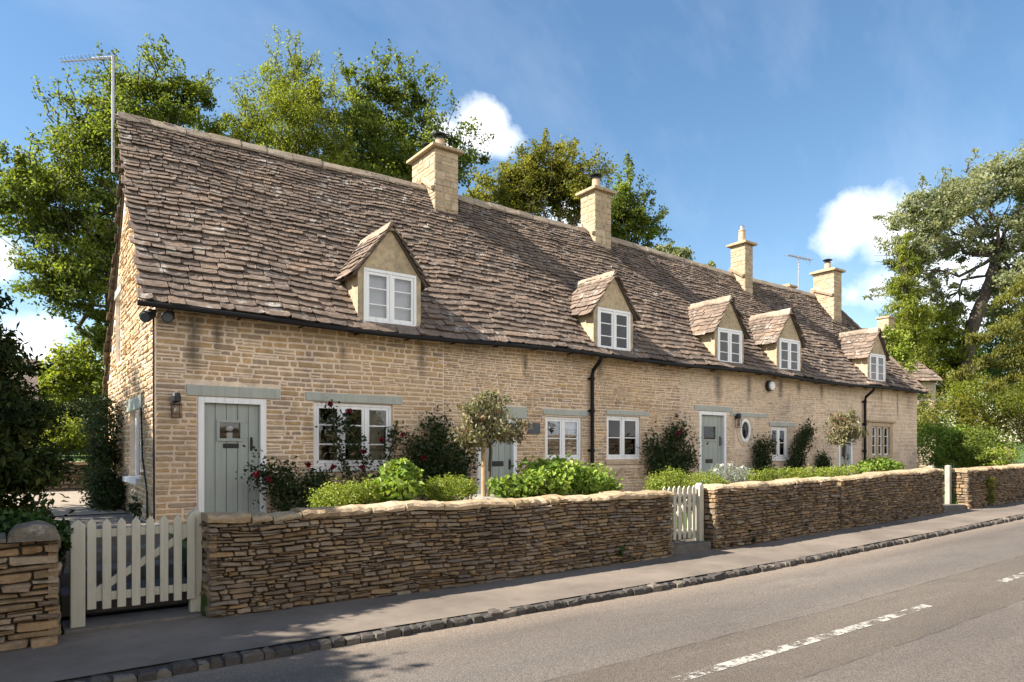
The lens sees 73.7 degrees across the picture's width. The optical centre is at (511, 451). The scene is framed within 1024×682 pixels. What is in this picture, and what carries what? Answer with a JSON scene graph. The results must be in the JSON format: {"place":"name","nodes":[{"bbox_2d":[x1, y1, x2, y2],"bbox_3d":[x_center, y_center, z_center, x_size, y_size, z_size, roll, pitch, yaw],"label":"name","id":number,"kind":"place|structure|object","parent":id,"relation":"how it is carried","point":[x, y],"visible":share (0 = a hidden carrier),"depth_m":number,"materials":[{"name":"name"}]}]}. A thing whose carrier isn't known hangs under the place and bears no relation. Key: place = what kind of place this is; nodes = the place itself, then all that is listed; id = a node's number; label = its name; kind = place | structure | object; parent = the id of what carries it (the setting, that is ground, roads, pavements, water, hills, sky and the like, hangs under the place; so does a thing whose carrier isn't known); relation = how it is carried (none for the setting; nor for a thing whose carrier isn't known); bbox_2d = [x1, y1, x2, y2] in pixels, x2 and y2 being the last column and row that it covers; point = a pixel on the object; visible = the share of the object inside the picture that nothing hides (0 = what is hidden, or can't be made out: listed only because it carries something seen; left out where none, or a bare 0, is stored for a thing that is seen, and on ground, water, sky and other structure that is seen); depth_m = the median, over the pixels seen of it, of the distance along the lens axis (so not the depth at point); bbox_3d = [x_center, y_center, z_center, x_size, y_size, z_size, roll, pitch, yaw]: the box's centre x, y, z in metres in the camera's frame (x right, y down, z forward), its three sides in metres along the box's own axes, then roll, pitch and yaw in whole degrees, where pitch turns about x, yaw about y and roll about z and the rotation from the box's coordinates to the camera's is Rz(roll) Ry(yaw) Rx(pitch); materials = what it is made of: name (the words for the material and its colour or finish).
{"place":"outdoors","nodes":[
{"label":"outdoors","id":0,"kind":"place"},
{"bbox_2d":[32,445,89,461],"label":"lawn","id":1,"kind":"structure","parent":0,"point":[76,457],"depth_m":18.84,"materials":[{"name":"green plant"}]},
{"bbox_2d":[7,359,38,450],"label":"stone outbuilding","id":2,"kind":"structure","parent":1,"relation":"on","point":[34,380],"depth_m":20.28,"materials":[{"name":"stone"}]},
{"bbox_2d":[29,412,96,456],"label":"laurel shrub","id":3,"kind":"object","parent":1,"relation":"on","point":[70,436],"visible":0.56,"depth_m":18.39,"materials":[{"name":"green plant"}]},
{"bbox_2d":[41,396,108,425],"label":"clipped hedge","id":4,"kind":"object","parent":1,"relation":"on","point":[70,408],"visible":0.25,"depth_m":23.76,"materials":[{"name":"green plant"}]},
{"bbox_2d":[6,490,126,515],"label":"gravel drive","id":5,"kind":"structure","parent":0,"point":[72,503],"depth_m":12.90,"materials":[{"name":"beige gravel"}]},
{"bbox_2d":[54,513,172,537],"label":"path","id":6,"kind":"structure","parent":0,"point":[113,519],"depth_m":11.01,"materials":[{"name":"stone"}]},
{"bbox_2d":[0,501,1023,681],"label":"pavement","id":7,"kind":"structure","parent":0,"point":[76,655],"depth_m":7.31,"materials":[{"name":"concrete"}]},
{"bbox_2d":[0,0,1023,441],"label":"sky","id":8,"kind":"structure","parent":0,"point":[794,123],"materials":[{"name":"blue"}]},
{"bbox_2d":[54,429,1023,681],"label":"ground","id":9,"kind":"structure","parent":0,"point":[204,597],"depth_m":7.86,"materials":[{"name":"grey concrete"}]},
{"bbox_2d":[0,520,61,651],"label":"drystone wall","id":10,"kind":"structure","parent":9,"relation":"on","point":[30,570],"depth_m":5.89,"materials":[{"name":"beige stone"}]},
{"bbox_2d":[0,276,84,525],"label":"yew tree","id":11,"kind":"object","parent":9,"relation":"on","point":[29,467],"visible":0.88,"depth_m":7.05,"materials":[{"name":"green plant"}]},
{"bbox_2d":[0,504,84,580],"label":"ivy mound","id":12,"kind":"object","parent":9,"relation":"on","point":[28,516],"visible":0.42,"depth_m":6.39,"materials":[{"name":"green plant"}]},
{"bbox_2d":[11,461,95,490],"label":"retaining wall","id":13,"kind":"structure","parent":9,"relation":"on","point":[73,486],"depth_m":16.02,"materials":[{"name":"stone"}]},
{"bbox_2d":[17,351,104,415],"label":"ash tree","id":14,"kind":"object","parent":9,"relation":"on","point":[54,398],"visible":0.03,"depth_m":39.22,"materials":[{"name":"green plant"}]},
{"bbox_2d":[37,332,107,407],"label":"ash tree","id":15,"kind":"object","parent":9,"relation":"on","point":[70,374],"visible":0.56,"depth_m":33.34,"materials":[{"name":"green plant"}]},
{"bbox_2d":[64,391,126,513],"bbox_3d":[-7.748,-0.014,12.928,1.187,2.311,2.504,0,0,-36],"label":"clipped bush","id":16,"kind":"object","parent":9,"relation":"on","point":[104,482],"visible":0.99,"depth_m":12.57,"materials":[{"name":"green plant"}]},
{"bbox_2d":[0,33,226,355],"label":"broadleaf tree","id":17,"kind":"object","parent":9,"relation":"on","point":[31,199],"visible":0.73,"depth_m":22.24,"materials":[{"name":"green plant"}]},
{"bbox_2d":[59,522,201,634],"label":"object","id":18,"kind":"structure","parent":9,"relation":"on","point":[125,619],"depth_m":7.08,"materials":[{"name":"white wood"}]},
{"bbox_2d":[70,519,84,627],"bbox_3d":[-4.121,1.196,6.474,0.120,1.107,0.120,0,0,-36],"label":"gate post","id":19,"kind":"object","parent":18,"relation":"on","point":[77,580],"visible":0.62,"depth_m":6.42,"materials":[{"name":"paint"}]},
{"bbox_2d":[188,508,201,611],"bbox_3d":[-3.305,1.171,7.126,0.115,1.157,0.115,0,0,-36],"label":"gate post","id":20,"kind":"object","parent":18,"relation":"on","point":[194,605],"visible":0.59,"depth_m":7.08,"materials":[{"name":"paint"}]},
{"bbox_2d":[87,513,194,614],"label":"picket gate","id":21,"kind":"structure","parent":20,"relation":"attached to","point":[104,593],"depth_m":6.75,"materials":[{"name":"paint"}]},
{"bbox_2d":[124,494,142,519],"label":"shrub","id":22,"kind":"object","parent":9,"relation":"on","point":[134,508],"visible":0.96,"depth_m":10.23,"materials":[{"name":"green plant"}]},
{"bbox_2d":[192,24,359,168],"bbox_3d":[-8.995,-7.845,26.492,6.747,18.179,6.610,0,0,-36],"label":"feathery tree","id":23,"kind":"object","parent":9,"relation":"on","point":[302,110],"visible":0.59,"depth_m":26.44,"materials":[{"name":"green plant"}]},
{"bbox_2d":[314,39,494,188],"bbox_3d":[-4.853,-8.487,29.290,7.708,18.318,5.232,0,0,-36],"label":"birch tree","id":24,"kind":"object","parent":9,"relation":"on","point":[382,155],"visible":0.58,"depth_m":28.76,"materials":[{"name":"green plant"}]},
{"bbox_2d":[199,490,674,617],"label":"drystone wall","id":25,"kind":"structure","parent":9,"relation":"on","point":[263,561],"depth_m":8.23,"materials":[{"name":"stone"}]},
{"bbox_2d":[616,546,625,555],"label":"wall weed","id":26,"kind":"object","parent":25,"relation":"attached to","point":[622,549],"depth_m":10.19,"materials":[{"name":"green plant"}]},
{"bbox_2d":[627,551,635,560],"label":"wall weed","id":27,"kind":"object","parent":25,"relation":"attached to","point":[629,557],"depth_m":10.32,"materials":[{"name":"green plant"}]},
{"bbox_2d":[102,111,928,524],"bbox_3d":[2.640,-3.090,19.293,24.237,8.780,6.964,0,0,-36],"label":"cottage row","id":28,"kind":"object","parent":9,"relation":"on","point":[292,291],"visible":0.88,"depth_m":13.29,"materials":[{"name":"stone"}]},
{"bbox_2d":[60,51,121,172],"bbox_3d":[-7.155,-5.800,11.692,1.095,2.000,0.319,0,0,-3],"label":"television aerial","id":29,"kind":"object","parent":28,"relation":"attached to","point":[112,58],"visible":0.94,"depth_m":11.70,"materials":[{"name":"grey metal"}]},
{"bbox_2d":[114,283,121,360],"bbox_3d":[-7.688,-2.477,13.447,0.170,1.446,1.200,0,0,-36],"label":"window","id":30,"kind":"structure","parent":28,"relation":"in","point":[117,292],"depth_m":13.57,"materials":[{"name":"white paint"}]},
{"bbox_2d":[123,394,142,484],"bbox_3d":[-6.288,-0.200,11.438,0.261,1.440,1.997,0,0,-36],"label":"window","id":31,"kind":"structure","parent":28,"relation":"in","point":[134,403],"depth_m":10.92,"materials":[{"name":"white paint"}]},
{"bbox_2d":[139,309,155,321],"bbox_3d":[-5.201,-1.944,9.739,0.168,0.212,0.217,0,0,-3],"label":"security light","id":32,"kind":"object","parent":28,"relation":"attached to","point":[148,315],"visible":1,"depth_m":9.67,"materials":[{"name":"black metal"}]},
{"bbox_2d":[161,311,174,322],"bbox_3d":[-4.969,-1.948,9.846,0.170,0.204,0.252,0,0,-22],"label":"security light","id":33,"kind":"object","parent":28,"relation":"attached to","point":[167,317],"visible":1,"depth_m":9.76,"materials":[{"name":"black metal"}]},
{"bbox_2d":[171,392,181,417],"bbox_3d":[-4.890,-0.677,9.936,0.130,0.366,0.160,0,0,-36],"label":"wall lantern","id":34,"kind":"object","parent":28,"relation":"attached to","point":[175,397],"depth_m":9.89,"materials":[{"name":"black metal"}]},
{"bbox_2d":[186,384,280,512],"bbox_3d":[-4.294,0.100,10.544,1.380,2.200,0.166,0,0,-36],"label":"plank door","id":35,"kind":"structure","parent":28,"relation":"in","point":[219,459],"depth_m":10.50,"materials":[{"name":"green paint"}]},
{"bbox_2d":[306,392,401,471],"bbox_3d":[-2.718,-0.325,11.726,1.740,1.310,0.270,0,0,-36],"label":"window","id":36,"kind":"structure","parent":28,"relation":"in","point":[372,416],"depth_m":11.76,"materials":[{"name":"white paint"}]},
{"bbox_2d":[471,405,526,493],"bbox_3d":[-0.275,0.150,13.443,1.330,2.100,0.146,0,0,-36],"label":"plank door","id":37,"kind":"structure","parent":28,"relation":"in","point":[504,455],"depth_m":13.52,"materials":[{"name":"green paint"}]},
{"bbox_2d":[528,423,539,433],"bbox_3d":[0.451,-0.480,13.880,0.300,0.220,0.020,0,0,-36],"label":"house plaque","id":38,"kind":"object","parent":28,"relation":"attached to","point":[535,429],"visible":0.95,"depth_m":13.87,"materials":[{"name":"stone"}]},
{"bbox_2d":[543,409,588,463],"bbox_3d":[1.078,-0.315,14.489,1.250,1.150,0.289,0,0,-36],"label":"window","id":39,"kind":"structure","parent":28,"relation":"in","point":[563,423],"depth_m":14.46,"materials":[{"name":"white paint"}]},
{"bbox_2d":[605,410,648,464],"bbox_3d":[2.599,-0.325,15.501,1.400,1.210,0.145,0,0,-36],"label":"window","id":40,"kind":"structure","parent":28,"relation":"in","point":[622,431],"depth_m":15.45,"materials":[{"name":"white paint"}]},
{"bbox_2d":[628,411,707,489],"bbox_3d":[3.718,0.055,16.012,2.623,2.088,0.457,0,0,-36],"label":"climbing rose","id":41,"kind":"object","parent":28,"relation":"attached to","point":[669,446],"visible":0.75,"depth_m":16.03,"materials":[{"name":"green plant"}]},
{"bbox_2d":[694,405,732,483],"bbox_3d":[5.073,-0.030,17.319,1.520,2.260,0.146,0,0,-36],"label":"plank door","id":42,"kind":"structure","parent":28,"relation":"in","point":[712,425],"depth_m":17.33,"materials":[{"name":"green paint"}]},
{"bbox_2d":[735,413,741,427],"bbox_3d":[5.879,-0.817,17.740,0.130,0.366,0.160,0,0,-36],"label":"wall lantern","id":43,"kind":"object","parent":28,"relation":"attached to","point":[738,416],"depth_m":17.70,"materials":[{"name":"black metal"}]},
{"bbox_2d":[730,412,766,441],"bbox_3d":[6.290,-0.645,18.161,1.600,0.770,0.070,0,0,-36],"label":"oval window","id":44,"kind":"structure","parent":28,"relation":"in","point":[746,421],"depth_m":18.11,"materials":[{"name":"white paint"}]},
{"bbox_2d":[745,430,780,481],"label":"climbing rose","id":45,"kind":"object","parent":28,"relation":"attached to","point":[760,447],"visible":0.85,"depth_m":18.20,"materials":[{"name":"green plant"}]},
{"bbox_2d":[765,380,774,390],"bbox_3d":[7.040,-1.800,18.596,0.305,0.300,0.135,0,0,-36],"label":"bulkhead lamp","id":46,"kind":"object","parent":28,"relation":"attached to","point":[769,385],"visible":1,"depth_m":18.54,"materials":[{"name":"white glass"}]},
{"bbox_2d":[769,422,794,460],"bbox_3d":[7.520,-0.290,19.071,1.240,1.080,0.140,0,0,-36],"label":"window","id":47,"kind":"structure","parent":28,"relation":"in","point":[780,432],"depth_m":19.06,"materials":[{"name":"white paint"}]},
{"bbox_2d":[776,415,817,476],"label":"climbing rose","id":48,"kind":"object","parent":28,"relation":"attached to","point":[797,459],"visible":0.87,"depth_m":19.28,"materials":[{"name":"green plant"}]},
{"bbox_2d":[785,254,813,288],"bbox_3d":[10.643,-6.342,25.242,1.278,2.084,0.367,0,0,-27],"label":"television aerial","id":49,"kind":"object","parent":28,"relation":"attached to","point":[800,257],"visible":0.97,"depth_m":25.19,"materials":[{"name":"grey metal"}]},
{"bbox_2d":[814,449,833,476],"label":"climbing rose","id":50,"kind":"object","parent":28,"relation":"attached to","point":[823,461],"visible":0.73,"depth_m":19.93,"materials":[{"name":"green plant"}]},
{"bbox_2d":[838,439,852,474],"bbox_3d":[10.240,0.301,21.070,0.804,1.597,0.135,0,0,-36],"label":"plank door","id":51,"kind":"structure","parent":28,"relation":"in","point":[848,449],"depth_m":21.18,"materials":[{"name":"green paint"}]},
{"bbox_2d":[867,420,895,457],"bbox_3d":[12.029,-0.415,22.341,1.860,1.230,0.215,0,0,-36],"label":"mullion window","id":52,"kind":"structure","parent":28,"relation":"in","point":[880,438],"depth_m":22.40,"materials":[{"name":"stone"}]},
{"bbox_2d":[462,128,618,225],"bbox_3d":[1.525,-7.352,32.881,8.066,16.022,5.703,0,0,-20],"label":"maple tree","id":53,"kind":"object","parent":9,"relation":"on","point":[530,184],"visible":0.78,"depth_m":32.35,"materials":[{"name":"green plant"}]},
{"bbox_2d":[601,150,674,248],"bbox_3d":[6.245,-7.485,35.976,5.086,16.222,3.634,0,0,-5],"label":"young tree","id":54,"kind":"object","parent":9,"relation":"on","point":[635,220],"visible":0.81,"depth_m":35.69,"materials":[{"name":"green plant"}]},
{"bbox_2d":[671,498,691,511],"bbox_3d":[6.093,1.026,15.579,8.850,0.081,2.520,0,0,-36],"label":"garden bed","id":55,"kind":"object","parent":9,"relation":"on","point":[681,504],"visible":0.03,"depth_m":13.72,"materials":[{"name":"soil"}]},
{"bbox_2d":[642,464,699,503],"bbox_3d":[2.908,0.658,12.792,1.425,0.861,1.082,0,0,-36],"label":"box mound","id":56,"kind":"object","parent":55,"relation":"on","point":[660,478],"visible":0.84,"depth_m":12.58,"materials":[{"name":"green plant"}]},
{"bbox_2d":[679,469,733,489],"bbox_3d":[3.849,0.692,13.556,1.204,0.788,0.981,0,0,-36],"label":"box mound","id":57,"kind":"object","parent":55,"relation":"on","point":[717,480],"visible":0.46,"depth_m":13.37,"materials":[{"name":"green plant"}]},
{"bbox_2d":[706,461,754,482],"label":"lavender plant","id":58,"kind":"object","parent":55,"relation":"on","point":[737,476],"visible":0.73,"depth_m":14.68,"materials":[{"name":"grey plant"}]},
{"bbox_2d":[744,463,862,481],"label":"box hedge","id":59,"kind":"object","parent":55,"relation":"on","point":[818,472],"visible":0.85,"depth_m":15.34,"materials":[{"name":"green plant"}]},
{"bbox_2d":[822,407,868,468],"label":"standard tree","id":60,"kind":"object","parent":55,"relation":"on","point":[843,428],"visible":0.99,"depth_m":17.59,"materials":[{"name":"green plant"}]},
{"bbox_2d":[852,453,905,473],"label":"hydrangea bush","id":61,"kind":"object","parent":55,"relation":"on","point":[879,464],"visible":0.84,"depth_m":17.48,"materials":[{"name":"green plant"}]},
{"bbox_2d":[654,242,715,267],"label":"tree","id":62,"kind":"object","parent":9,"relation":"on","point":[685,252],"visible":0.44,"depth_m":41.62,"materials":[{"name":"green plant"}]},
{"bbox_2d":[672,528,710,554],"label":"stone steps","id":63,"kind":"structure","parent":9,"relation":"on","point":[687,545],"depth_m":11.40,"materials":[{"name":"grey stone"}]},
{"bbox_2d":[695,483,703,540],"bbox_3d":[3.221,1.107,11.745,0.110,1.147,0.110,0,0,-36],"label":"gate post","id":64,"kind":"object","parent":63,"relation":"on","point":[699,487],"visible":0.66,"depth_m":11.71,"materials":[{"name":"paint"}]},
{"bbox_2d":[663,485,695,541],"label":"picket gate","id":65,"kind":"structure","parent":64,"relation":"attached to","point":[681,532],"depth_m":11.53,"materials":[{"name":"paint"}]},
{"bbox_2d":[703,477,840,549],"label":"drystone wall","id":66,"kind":"structure","parent":9,"relation":"on","point":[766,511],"depth_m":12.51,"materials":[{"name":"stone"}]},
{"bbox_2d":[749,530,756,542],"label":"wall weed","id":67,"kind":"object","parent":66,"relation":"attached to","point":[754,539],"depth_m":12.14,"materials":[{"name":"green plant"}]},
{"bbox_2d":[832,467,945,528],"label":"drystone wall","id":68,"kind":"structure","parent":9,"relation":"on","point":[867,498],"depth_m":15.24,"materials":[{"name":"stone"}]},
{"bbox_2d":[862,315,942,467],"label":"neighbour house","id":69,"kind":"structure","parent":9,"relation":"on","point":[928,378],"depth_m":36.00,"materials":[{"name":"stone"}]},
{"bbox_2d":[881,324,934,467],"bbox_3d":[19.466,-2.729,33.908,2.807,7.270,2.339,0,0,33],"label":"tree","id":70,"kind":"object","parent":9,"relation":"on","point":[898,349],"visible":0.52,"depth_m":33.68,"materials":[{"name":"green plant"}]},
{"bbox_2d":[875,232,944,369],"bbox_3d":[21.995,-5.605,38.084,3.824,13.246,3.886,0,0,-36],"label":"conifer tree","id":71,"kind":"object","parent":9,"relation":"on","point":[905,282],"visible":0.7,"depth_m":37.59,"materials":[{"name":"green plant"}]},
{"bbox_2d":[891,294,986,463],"bbox_3d":[25.319,-4.140,40.824,5.812,10.227,4.867,0,0,12],"label":"ash tree","id":72,"kind":"object","parent":9,"relation":"on","point":[947,334],"visible":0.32,"depth_m":40.00,"materials":[{"name":"green plant"}]},
{"bbox_2d":[862,139,1023,465],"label":"grey willow tree","id":73,"kind":"object","parent":9,"relation":"on","point":[948,208],"visible":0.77,"depth_m":39.73,"materials":[{"name":"green plant"}]},
{"bbox_2d":[943,503,965,511],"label":"stone steps","id":74,"kind":"structure","parent":9,"relation":"on","point":[950,507],"depth_m":17.33,"materials":[{"name":"grey stone"}]},
{"bbox_2d":[945,465,951,503],"bbox_3d":[11.399,0.971,17.843,0.120,1.258,0.120,0,0,-36],"label":"gate post","id":75,"kind":"object","parent":74,"relation":"on","point":[948,484],"visible":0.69,"depth_m":17.80,"materials":[{"name":"white wood"}]},
{"bbox_2d":[917,413,993,468],"bbox_3d":[15.868,-0.202,24.912,2.970,2.414,2.739,0,0,-36],"label":"laurel shrub","id":76,"kind":"object","parent":9,"relation":"on","point":[939,437],"visible":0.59,"depth_m":24.78,"materials":[{"name":"green plant"}]},
{"bbox_2d":[917,374,1023,467],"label":"tall shrub","id":77,"kind":"object","parent":9,"relation":"on","point":[971,417],"visible":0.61,"depth_m":27.98,"materials":[{"name":"green plant"}]},
{"bbox_2d":[932,309,1023,449],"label":"dark tree","id":78,"kind":"object","parent":9,"relation":"on","point":[986,347],"visible":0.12,"depth_m":42.75,"materials":[{"name":"green plant"}]},
{"bbox_2d":[935,371,1023,462],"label":"pale shrub","id":79,"kind":"object","parent":9,"relation":"on","point":[1013,405],"visible":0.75,"depth_m":27.45,"materials":[{"name":"green plant"}]},
{"bbox_2d":[939,422,1020,467],"bbox_3d":[16.222,-0.031,23.810,2.819,2.076,2.439,0,0,-36],"label":"round shrub","id":80,"kind":"object","parent":9,"relation":"on","point":[972,457],"visible":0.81,"depth_m":23.59,"materials":[{"name":"green plant"}]},
{"bbox_2d":[941,270,1023,394],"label":"cedar tree","id":81,"kind":"object","parent":9,"relation":"on","point":[1009,296],"visible":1,"depth_m":25.05,"materials":[{"name":"green plant"}]},
{"bbox_2d":[952,463,1023,508],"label":"drystone wall","id":82,"kind":"structure","parent":9,"relation":"on","point":[969,488],"depth_m":18.34,"materials":[{"name":"stone"}]},
{"bbox_2d":[984,474,996,505],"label":"wall ivy","id":83,"kind":"object","parent":82,"relation":"attached to","point":[989,483],"depth_m":18.32,"materials":[{"name":"green plant"}]},
{"bbox_2d":[976,443,1023,465],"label":"golden shrub","id":84,"kind":"object","parent":9,"relation":"on","point":[1002,459],"visible":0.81,"depth_m":22.78,"materials":[{"name":"green plant"}]},
{"bbox_2d":[147,519,1023,681],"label":"road","id":85,"kind":"structure","parent":0,"point":[968,626],"depth_m":6.54,"materials":[{"name":"grey asphalt"}]},
{"bbox_2d":[58,514,1023,681],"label":"kerb","id":86,"kind":"structure","parent":85,"relation":"on","point":[156,672],"depth_m":6.95,"materials":[{"name":"grey stone"}]},
{"bbox_2d":[671,572,1023,679],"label":"road markings","id":87,"kind":"object","parent":85,"relation":"on","point":[785,648],"visible":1,"depth_m":6.19,"materials":[{"name":"paint"}]},
{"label":"path","id":88,"kind":"structure","parent":0,"visible":0},
{"bbox_2d":[235,445,335,512],"bbox_3d":[-3.473,0.498,10.652,1.624,1.214,0.440,0,0,-36],"label":"climbing rose","id":89,"kind":"object","parent":88,"relation":"on","point":[291,490],"visible":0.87,"depth_m":10.53,"materials":[{"name":"green plant"}]},
{"bbox_2d":[304,397,418,504],"bbox_3d":[-2.488,0.099,11.476,2.062,2.000,0.402,0,0,-36],"label":"climbing rose","id":90,"kind":"object","parent":88,"relation":"on","point":[347,423],"visible":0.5,"depth_m":11.37,"materials":[{"name":"green plant"}]},
{"bbox_2d":[388,405,480,500],"bbox_3d":[-1.216,0.115,12.416,2.076,1.984,0.490,0,0,-36],"label":"climbing rose","id":91,"kind":"object","parent":88,"relation":"on","point":[424,455],"visible":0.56,"depth_m":12.37,"materials":[{"name":"green plant"}]},
{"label":"garden bed","id":92,"kind":"structure","parent":0,"visible":0},
{"bbox_2d":[303,477,382,507],"bbox_3d":[-2.091,0.681,8.681,1.076,0.810,0.904,0,0,-36],"label":"box mound","id":93,"kind":"object","parent":92,"relation":"on","point":[355,493],"visible":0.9,"depth_m":8.51,"materials":[{"name":"green plant"}]},
{"bbox_2d":[361,457,429,502],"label":"mallow plant","id":94,"kind":"object","parent":92,"relation":"on","point":[397,479],"visible":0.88,"depth_m":8.90,"materials":[{"name":"green plant"}]},
{"bbox_2d":[418,472,480,501],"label":"spirea shrub","id":95,"kind":"object","parent":92,"relation":"on","point":[465,488],"visible":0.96,"depth_m":9.44,"materials":[{"name":"green plant"}]},
{"bbox_2d":[481,437,485,496],"bbox_3d":[-0.432,0.427,10.431,0.080,1.306,0.076,0,0,-36],"label":"tree stake","id":96,"kind":"object","parent":92,"relation":"on","point":[483,475],"visible":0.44,"depth_m":10.40,"materials":[{"name":"brown wood"}]},
{"bbox_2d":[447,386,532,495],"bbox_3d":[-0.381,0.032,10.591,1.496,2.098,0.962,0,0,-36],"label":"standard tree","id":97,"kind":"object","parent":92,"relation":"on","point":[481,415],"visible":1,"depth_m":10.40,"materials":[{"name":"green plant"}]},
{"bbox_2d":[455,494,539,500],"bbox_3d":[-0.151,0.880,10.604,1.100,0.400,1.050,0,0,-36],"label":"planter edge","id":98,"kind":"object","parent":92,"relation":"on","point":[478,496],"visible":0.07,"depth_m":10.26,"materials":[{"name":"concrete"}]},
{"bbox_2d":[486,454,628,497],"bbox_3d":[0.696,0.556,10.780,2.594,1.066,1.218,0,0,-36],"label":"hydrangea bush","id":99,"kind":"object","parent":92,"relation":"on","point":[557,475],"visible":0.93,"depth_m":10.49,"materials":[{"name":"green plant"}]},
{"bbox_2d":[603,483,623,491],"bbox_3d":[1.614,0.768,11.457,0.516,0.634,0.532,0,0,-36],"label":"box mound","id":100,"kind":"object","parent":92,"relation":"on","point":[616,489],"visible":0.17,"depth_m":11.36,"materials":[{"name":"green plant"}]}
]}

